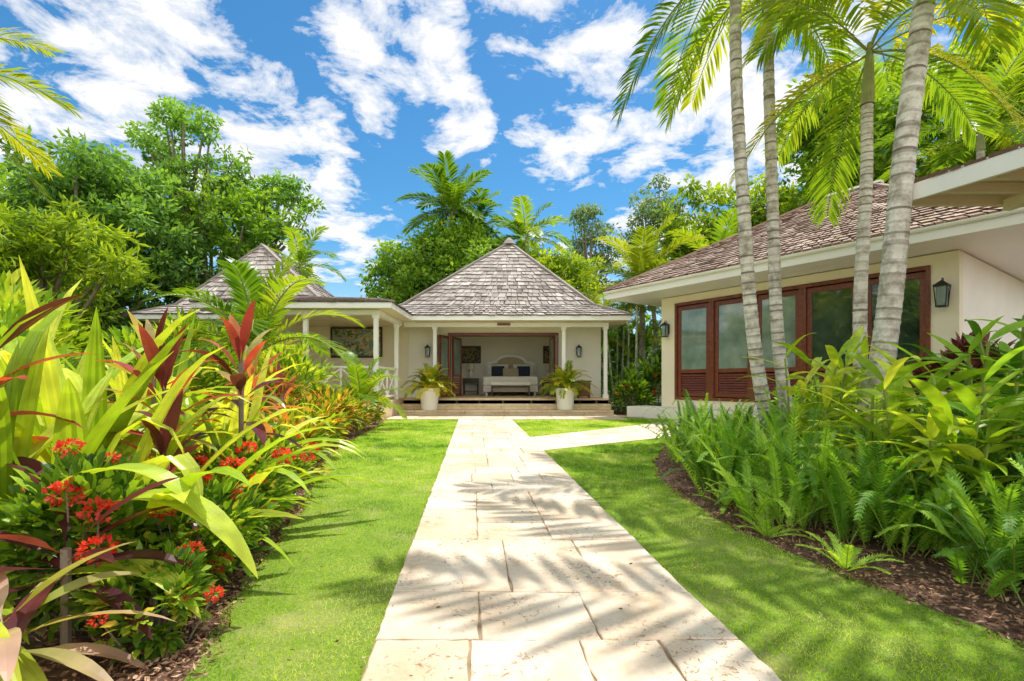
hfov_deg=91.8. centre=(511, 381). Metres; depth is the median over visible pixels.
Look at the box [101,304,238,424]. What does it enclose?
hedge shrub
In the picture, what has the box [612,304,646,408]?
areca palm
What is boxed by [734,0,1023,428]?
christmas palm
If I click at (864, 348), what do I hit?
shell ginger
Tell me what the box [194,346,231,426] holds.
hedge shrub
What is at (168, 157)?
branching tree
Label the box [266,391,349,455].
croton shrub
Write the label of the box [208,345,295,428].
ti plant
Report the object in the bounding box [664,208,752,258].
coconut palm
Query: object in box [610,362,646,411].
heliconia
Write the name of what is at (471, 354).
framed painting
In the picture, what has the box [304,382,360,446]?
croton shrub
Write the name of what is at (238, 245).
branching tree
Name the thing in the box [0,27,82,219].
coconut palm
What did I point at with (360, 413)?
croton shrub
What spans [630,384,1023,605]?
fern bed
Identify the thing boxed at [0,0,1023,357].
sky
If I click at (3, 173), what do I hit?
broad tree
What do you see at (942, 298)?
wall lantern
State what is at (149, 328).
ti plant
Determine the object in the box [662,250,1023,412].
walls
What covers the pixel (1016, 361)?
red ginger
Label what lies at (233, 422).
palm grass
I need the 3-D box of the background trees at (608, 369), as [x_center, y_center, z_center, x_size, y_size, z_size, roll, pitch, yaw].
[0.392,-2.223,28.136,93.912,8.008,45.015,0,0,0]
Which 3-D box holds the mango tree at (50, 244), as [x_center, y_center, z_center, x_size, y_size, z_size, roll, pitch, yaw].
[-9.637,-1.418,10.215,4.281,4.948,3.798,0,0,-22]
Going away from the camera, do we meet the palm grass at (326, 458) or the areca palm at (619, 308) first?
the palm grass at (326, 458)
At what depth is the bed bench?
17.13 m
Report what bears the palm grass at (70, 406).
on the ground at (804, 550)
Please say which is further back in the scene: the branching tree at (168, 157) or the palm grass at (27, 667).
the branching tree at (168, 157)
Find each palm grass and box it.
[0,256,252,564]
[0,278,264,532]
[0,307,242,605]
[0,345,337,602]
[0,522,129,680]
[17,463,292,618]
[57,316,307,476]
[96,371,386,544]
[102,336,250,429]
[107,342,250,419]
[122,345,367,484]
[192,403,360,478]
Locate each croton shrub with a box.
[237,362,309,423]
[258,408,333,484]
[264,365,318,412]
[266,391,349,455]
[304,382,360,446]
[329,388,378,436]
[350,389,383,428]
[365,391,389,423]
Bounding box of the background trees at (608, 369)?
[71,309,661,394]
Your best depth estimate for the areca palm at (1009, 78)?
12.19 m
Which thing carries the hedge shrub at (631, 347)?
on the ground at (804, 550)
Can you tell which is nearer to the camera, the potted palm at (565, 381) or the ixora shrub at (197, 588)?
the ixora shrub at (197, 588)
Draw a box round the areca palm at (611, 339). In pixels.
[601,330,632,408]
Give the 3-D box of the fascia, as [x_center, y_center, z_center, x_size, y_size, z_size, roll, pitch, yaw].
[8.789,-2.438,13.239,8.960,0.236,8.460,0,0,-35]
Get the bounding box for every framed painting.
[330,327,382,357]
[462,346,480,362]
[543,346,548,362]
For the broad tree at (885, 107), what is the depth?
18.68 m
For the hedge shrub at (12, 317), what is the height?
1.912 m
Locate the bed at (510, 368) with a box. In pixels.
[483,354,538,395]
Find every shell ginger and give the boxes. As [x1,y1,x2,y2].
[737,325,889,439]
[791,345,1023,492]
[804,336,919,435]
[858,368,1023,543]
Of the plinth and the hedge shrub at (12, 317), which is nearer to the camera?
the hedge shrub at (12, 317)
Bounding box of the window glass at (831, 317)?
[681,278,919,369]
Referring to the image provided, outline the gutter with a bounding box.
[603,207,1023,293]
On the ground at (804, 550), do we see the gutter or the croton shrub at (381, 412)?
the croton shrub at (381, 412)
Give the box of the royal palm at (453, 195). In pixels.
[395,150,503,273]
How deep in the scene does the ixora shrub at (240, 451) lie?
2.94 m
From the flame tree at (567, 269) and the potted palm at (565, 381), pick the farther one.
the flame tree at (567, 269)
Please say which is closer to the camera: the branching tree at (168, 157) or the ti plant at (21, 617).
the ti plant at (21, 617)
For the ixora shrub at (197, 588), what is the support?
on the ground at (804, 550)
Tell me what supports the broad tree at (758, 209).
on the ground at (804, 550)
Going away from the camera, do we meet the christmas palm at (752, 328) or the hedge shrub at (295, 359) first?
the christmas palm at (752, 328)
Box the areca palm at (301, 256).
[250,225,345,287]
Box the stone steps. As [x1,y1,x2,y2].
[398,398,613,414]
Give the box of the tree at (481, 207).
[436,186,516,239]
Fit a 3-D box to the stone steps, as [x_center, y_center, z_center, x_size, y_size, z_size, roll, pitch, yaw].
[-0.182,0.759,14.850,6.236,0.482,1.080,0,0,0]
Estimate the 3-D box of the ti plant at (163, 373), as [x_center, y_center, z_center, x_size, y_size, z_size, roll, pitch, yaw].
[-1.931,0.342,2.793,0.652,1.316,0.674,0,0,27]
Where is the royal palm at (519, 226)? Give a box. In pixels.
[487,195,571,254]
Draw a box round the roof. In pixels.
[604,183,1020,291]
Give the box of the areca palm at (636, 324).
[599,282,661,375]
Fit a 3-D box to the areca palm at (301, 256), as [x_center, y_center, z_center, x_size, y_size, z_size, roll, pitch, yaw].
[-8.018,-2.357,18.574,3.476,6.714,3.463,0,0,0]
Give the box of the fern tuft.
[695,482,903,574]
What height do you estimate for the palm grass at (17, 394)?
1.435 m
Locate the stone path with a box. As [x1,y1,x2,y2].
[361,415,780,680]
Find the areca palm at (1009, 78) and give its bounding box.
[854,27,1023,182]
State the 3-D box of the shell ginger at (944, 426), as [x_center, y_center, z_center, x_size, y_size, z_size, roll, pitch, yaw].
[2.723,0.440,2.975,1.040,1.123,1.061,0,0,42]
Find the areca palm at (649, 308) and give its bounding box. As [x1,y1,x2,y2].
[608,302,661,408]
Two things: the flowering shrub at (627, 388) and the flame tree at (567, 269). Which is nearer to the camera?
the flowering shrub at (627, 388)
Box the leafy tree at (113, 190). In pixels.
[0,125,219,344]
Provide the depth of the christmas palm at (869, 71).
7.04 m
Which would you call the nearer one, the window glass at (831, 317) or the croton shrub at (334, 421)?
the croton shrub at (334, 421)
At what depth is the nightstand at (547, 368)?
19.47 m
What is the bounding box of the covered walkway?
[888,143,1023,210]
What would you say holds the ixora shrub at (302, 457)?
on the ground at (804, 550)
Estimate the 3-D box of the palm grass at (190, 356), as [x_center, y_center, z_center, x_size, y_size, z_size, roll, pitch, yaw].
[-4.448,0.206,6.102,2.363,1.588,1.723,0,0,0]
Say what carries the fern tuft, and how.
on the ground at (804, 550)
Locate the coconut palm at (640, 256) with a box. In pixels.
[576,213,707,403]
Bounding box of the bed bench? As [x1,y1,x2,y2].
[490,382,530,395]
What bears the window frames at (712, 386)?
attached to the walls
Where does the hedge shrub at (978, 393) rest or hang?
on the ground at (804, 550)
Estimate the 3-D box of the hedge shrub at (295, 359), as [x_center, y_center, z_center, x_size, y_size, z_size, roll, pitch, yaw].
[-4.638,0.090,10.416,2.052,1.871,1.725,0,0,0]
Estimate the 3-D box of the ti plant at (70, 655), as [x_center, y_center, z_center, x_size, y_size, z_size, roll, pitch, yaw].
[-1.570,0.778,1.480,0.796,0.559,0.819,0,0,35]
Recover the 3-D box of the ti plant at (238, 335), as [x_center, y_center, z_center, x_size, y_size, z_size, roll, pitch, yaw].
[-1.745,0.227,3.310,0.872,1.547,0.747,0,0,-23]
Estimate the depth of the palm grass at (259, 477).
3.10 m
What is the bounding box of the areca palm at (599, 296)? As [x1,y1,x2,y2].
[581,292,639,410]
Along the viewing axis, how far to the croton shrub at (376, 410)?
10.36 m
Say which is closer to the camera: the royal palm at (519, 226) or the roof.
the roof
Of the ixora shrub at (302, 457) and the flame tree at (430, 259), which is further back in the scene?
the flame tree at (430, 259)
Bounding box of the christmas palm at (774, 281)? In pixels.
[658,0,861,418]
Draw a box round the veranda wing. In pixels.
[130,243,415,421]
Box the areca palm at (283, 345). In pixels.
[212,309,328,388]
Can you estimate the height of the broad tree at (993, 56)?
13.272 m
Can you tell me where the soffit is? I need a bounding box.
[612,224,1023,305]
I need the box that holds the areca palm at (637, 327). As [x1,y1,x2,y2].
[601,291,661,402]
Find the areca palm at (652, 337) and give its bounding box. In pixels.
[610,318,661,365]
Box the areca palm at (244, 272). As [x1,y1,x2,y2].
[140,254,364,376]
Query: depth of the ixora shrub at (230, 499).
2.32 m
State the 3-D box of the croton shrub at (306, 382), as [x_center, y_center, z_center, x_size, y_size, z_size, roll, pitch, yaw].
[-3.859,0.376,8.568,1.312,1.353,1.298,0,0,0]
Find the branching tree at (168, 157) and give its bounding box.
[118,94,261,284]
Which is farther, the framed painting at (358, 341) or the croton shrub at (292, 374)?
the framed painting at (358, 341)
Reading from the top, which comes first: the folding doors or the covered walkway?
the covered walkway
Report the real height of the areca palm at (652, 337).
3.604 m
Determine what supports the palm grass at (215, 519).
on the ground at (804, 550)
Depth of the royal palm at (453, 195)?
26.15 m
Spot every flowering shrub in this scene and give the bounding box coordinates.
[609,372,655,413]
[639,363,661,405]
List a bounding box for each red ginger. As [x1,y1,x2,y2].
[869,339,1023,483]
[904,315,1023,451]
[963,327,1023,423]
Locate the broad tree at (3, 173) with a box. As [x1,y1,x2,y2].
[0,162,116,341]
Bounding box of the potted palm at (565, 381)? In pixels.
[538,360,597,409]
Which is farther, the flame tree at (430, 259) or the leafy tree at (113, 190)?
the flame tree at (430, 259)
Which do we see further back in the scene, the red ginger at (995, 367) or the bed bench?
the bed bench
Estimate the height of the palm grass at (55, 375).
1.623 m
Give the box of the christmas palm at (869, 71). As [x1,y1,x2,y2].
[721,0,1023,409]
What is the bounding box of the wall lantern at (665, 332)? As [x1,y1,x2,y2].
[660,321,669,336]
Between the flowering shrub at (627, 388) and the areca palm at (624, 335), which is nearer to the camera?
the flowering shrub at (627, 388)
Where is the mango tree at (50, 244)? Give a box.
[0,192,161,329]
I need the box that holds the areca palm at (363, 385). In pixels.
[316,350,413,429]
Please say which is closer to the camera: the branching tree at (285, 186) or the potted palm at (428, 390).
the potted palm at (428, 390)
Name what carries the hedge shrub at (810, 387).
on the ground at (804, 550)
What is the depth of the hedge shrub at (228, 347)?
8.36 m
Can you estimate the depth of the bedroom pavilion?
16.30 m
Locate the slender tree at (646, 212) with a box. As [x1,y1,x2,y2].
[616,172,688,397]
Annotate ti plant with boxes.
[0,294,89,490]
[0,477,192,644]
[0,541,175,680]
[82,307,213,456]
[94,323,249,473]
[112,390,229,536]
[178,299,317,456]
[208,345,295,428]
[263,362,310,416]
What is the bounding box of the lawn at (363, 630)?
[184,417,1023,680]
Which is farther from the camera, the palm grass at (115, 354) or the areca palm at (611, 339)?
the areca palm at (611, 339)
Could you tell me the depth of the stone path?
2.27 m
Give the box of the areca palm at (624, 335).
[602,300,661,408]
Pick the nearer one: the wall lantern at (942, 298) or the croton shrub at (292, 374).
the croton shrub at (292, 374)
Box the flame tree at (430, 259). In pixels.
[358,209,553,303]
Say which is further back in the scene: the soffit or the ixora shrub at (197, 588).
the soffit
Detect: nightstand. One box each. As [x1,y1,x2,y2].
[462,363,478,394]
[542,364,551,393]
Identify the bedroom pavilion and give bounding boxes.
[367,238,633,403]
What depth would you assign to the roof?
11.26 m
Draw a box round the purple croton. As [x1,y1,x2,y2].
[900,331,1016,415]
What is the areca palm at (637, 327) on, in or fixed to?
on the ground at (804, 550)
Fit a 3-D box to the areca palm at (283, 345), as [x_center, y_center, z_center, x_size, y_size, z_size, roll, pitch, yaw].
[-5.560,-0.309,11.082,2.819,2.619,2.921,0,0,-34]
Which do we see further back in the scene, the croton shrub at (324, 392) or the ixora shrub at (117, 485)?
the croton shrub at (324, 392)
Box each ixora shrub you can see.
[0,438,196,642]
[55,538,225,665]
[98,473,279,607]
[181,435,299,552]
[247,420,320,496]
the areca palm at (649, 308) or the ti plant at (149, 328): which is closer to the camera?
the ti plant at (149, 328)
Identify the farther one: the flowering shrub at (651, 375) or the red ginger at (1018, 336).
the flowering shrub at (651, 375)
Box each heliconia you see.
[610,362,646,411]
[629,352,661,405]
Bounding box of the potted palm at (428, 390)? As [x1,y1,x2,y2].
[401,363,458,409]
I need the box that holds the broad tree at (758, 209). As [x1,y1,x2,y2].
[649,172,809,263]
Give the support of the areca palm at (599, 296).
on the ground at (804, 550)
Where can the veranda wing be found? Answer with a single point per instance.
(390, 316)
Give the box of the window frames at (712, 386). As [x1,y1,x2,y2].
[674,265,930,406]
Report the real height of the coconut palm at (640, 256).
7.136 m
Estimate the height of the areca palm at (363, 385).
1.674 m
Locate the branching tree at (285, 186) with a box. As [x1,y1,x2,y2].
[243,168,326,256]
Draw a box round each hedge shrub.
[0,268,89,381]
[0,283,121,368]
[0,302,79,371]
[67,340,139,401]
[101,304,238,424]
[175,316,264,423]
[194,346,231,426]
[260,342,340,391]
[601,322,661,405]
[771,375,850,418]
[917,373,1007,421]
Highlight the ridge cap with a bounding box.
[825,179,883,197]
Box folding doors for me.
[437,333,557,396]
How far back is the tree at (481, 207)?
28.05 m
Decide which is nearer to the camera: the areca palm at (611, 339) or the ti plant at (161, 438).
the ti plant at (161, 438)
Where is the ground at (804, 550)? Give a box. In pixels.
[0,386,1023,680]
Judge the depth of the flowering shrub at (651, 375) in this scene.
15.73 m
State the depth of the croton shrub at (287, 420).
4.87 m
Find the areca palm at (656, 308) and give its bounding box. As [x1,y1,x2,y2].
[619,304,661,376]
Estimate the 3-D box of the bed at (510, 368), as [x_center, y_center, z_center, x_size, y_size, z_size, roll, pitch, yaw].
[-0.050,-0.280,18.775,2.000,1.600,2.150,0,0,0]
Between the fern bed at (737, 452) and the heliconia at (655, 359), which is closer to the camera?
the fern bed at (737, 452)
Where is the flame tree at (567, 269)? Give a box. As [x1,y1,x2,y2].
[525,233,606,302]
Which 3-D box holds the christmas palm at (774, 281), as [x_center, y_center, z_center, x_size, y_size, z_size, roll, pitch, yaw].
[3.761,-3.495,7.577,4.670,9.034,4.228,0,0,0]
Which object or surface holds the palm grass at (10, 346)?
on the ground at (804, 550)
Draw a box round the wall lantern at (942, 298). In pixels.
[932,278,950,307]
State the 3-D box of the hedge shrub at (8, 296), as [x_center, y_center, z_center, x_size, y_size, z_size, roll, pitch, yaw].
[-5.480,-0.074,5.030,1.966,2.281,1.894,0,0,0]
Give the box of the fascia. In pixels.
[607,212,1023,306]
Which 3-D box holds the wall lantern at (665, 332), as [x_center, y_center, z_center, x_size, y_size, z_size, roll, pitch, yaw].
[4.246,-1.456,13.749,0.240,0.465,0.198,0,0,-35]
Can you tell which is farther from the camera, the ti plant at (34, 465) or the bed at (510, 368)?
the bed at (510, 368)
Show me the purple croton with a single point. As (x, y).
(962, 343)
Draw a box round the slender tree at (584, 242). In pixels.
[561,202,621,302]
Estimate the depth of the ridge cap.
12.81 m
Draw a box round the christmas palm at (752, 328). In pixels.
[611,0,856,423]
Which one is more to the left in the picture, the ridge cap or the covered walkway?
the ridge cap
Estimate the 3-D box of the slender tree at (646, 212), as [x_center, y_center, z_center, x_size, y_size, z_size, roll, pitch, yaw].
[8.119,-5.575,29.025,3.945,13.188,3.855,0,0,32]
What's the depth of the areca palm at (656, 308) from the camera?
18.10 m
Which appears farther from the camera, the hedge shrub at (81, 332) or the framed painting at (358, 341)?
the framed painting at (358, 341)
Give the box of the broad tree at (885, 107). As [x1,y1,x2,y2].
[764,42,969,210]
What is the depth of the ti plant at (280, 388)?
5.59 m
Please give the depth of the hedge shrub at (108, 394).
12.76 m
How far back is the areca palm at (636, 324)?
16.63 m
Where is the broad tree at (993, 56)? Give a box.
[917,1,1023,175]
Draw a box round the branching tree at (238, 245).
[124,169,299,304]
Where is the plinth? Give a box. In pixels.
[627,405,758,424]
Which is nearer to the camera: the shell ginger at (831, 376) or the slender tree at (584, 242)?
the shell ginger at (831, 376)
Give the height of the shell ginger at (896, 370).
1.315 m
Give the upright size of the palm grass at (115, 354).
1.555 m
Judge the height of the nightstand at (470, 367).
1.220 m
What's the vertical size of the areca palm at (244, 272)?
2.867 m
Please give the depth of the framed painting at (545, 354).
19.97 m
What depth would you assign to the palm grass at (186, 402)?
4.21 m
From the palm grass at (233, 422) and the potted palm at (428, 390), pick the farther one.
the potted palm at (428, 390)
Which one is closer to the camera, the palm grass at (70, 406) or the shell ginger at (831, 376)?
the palm grass at (70, 406)

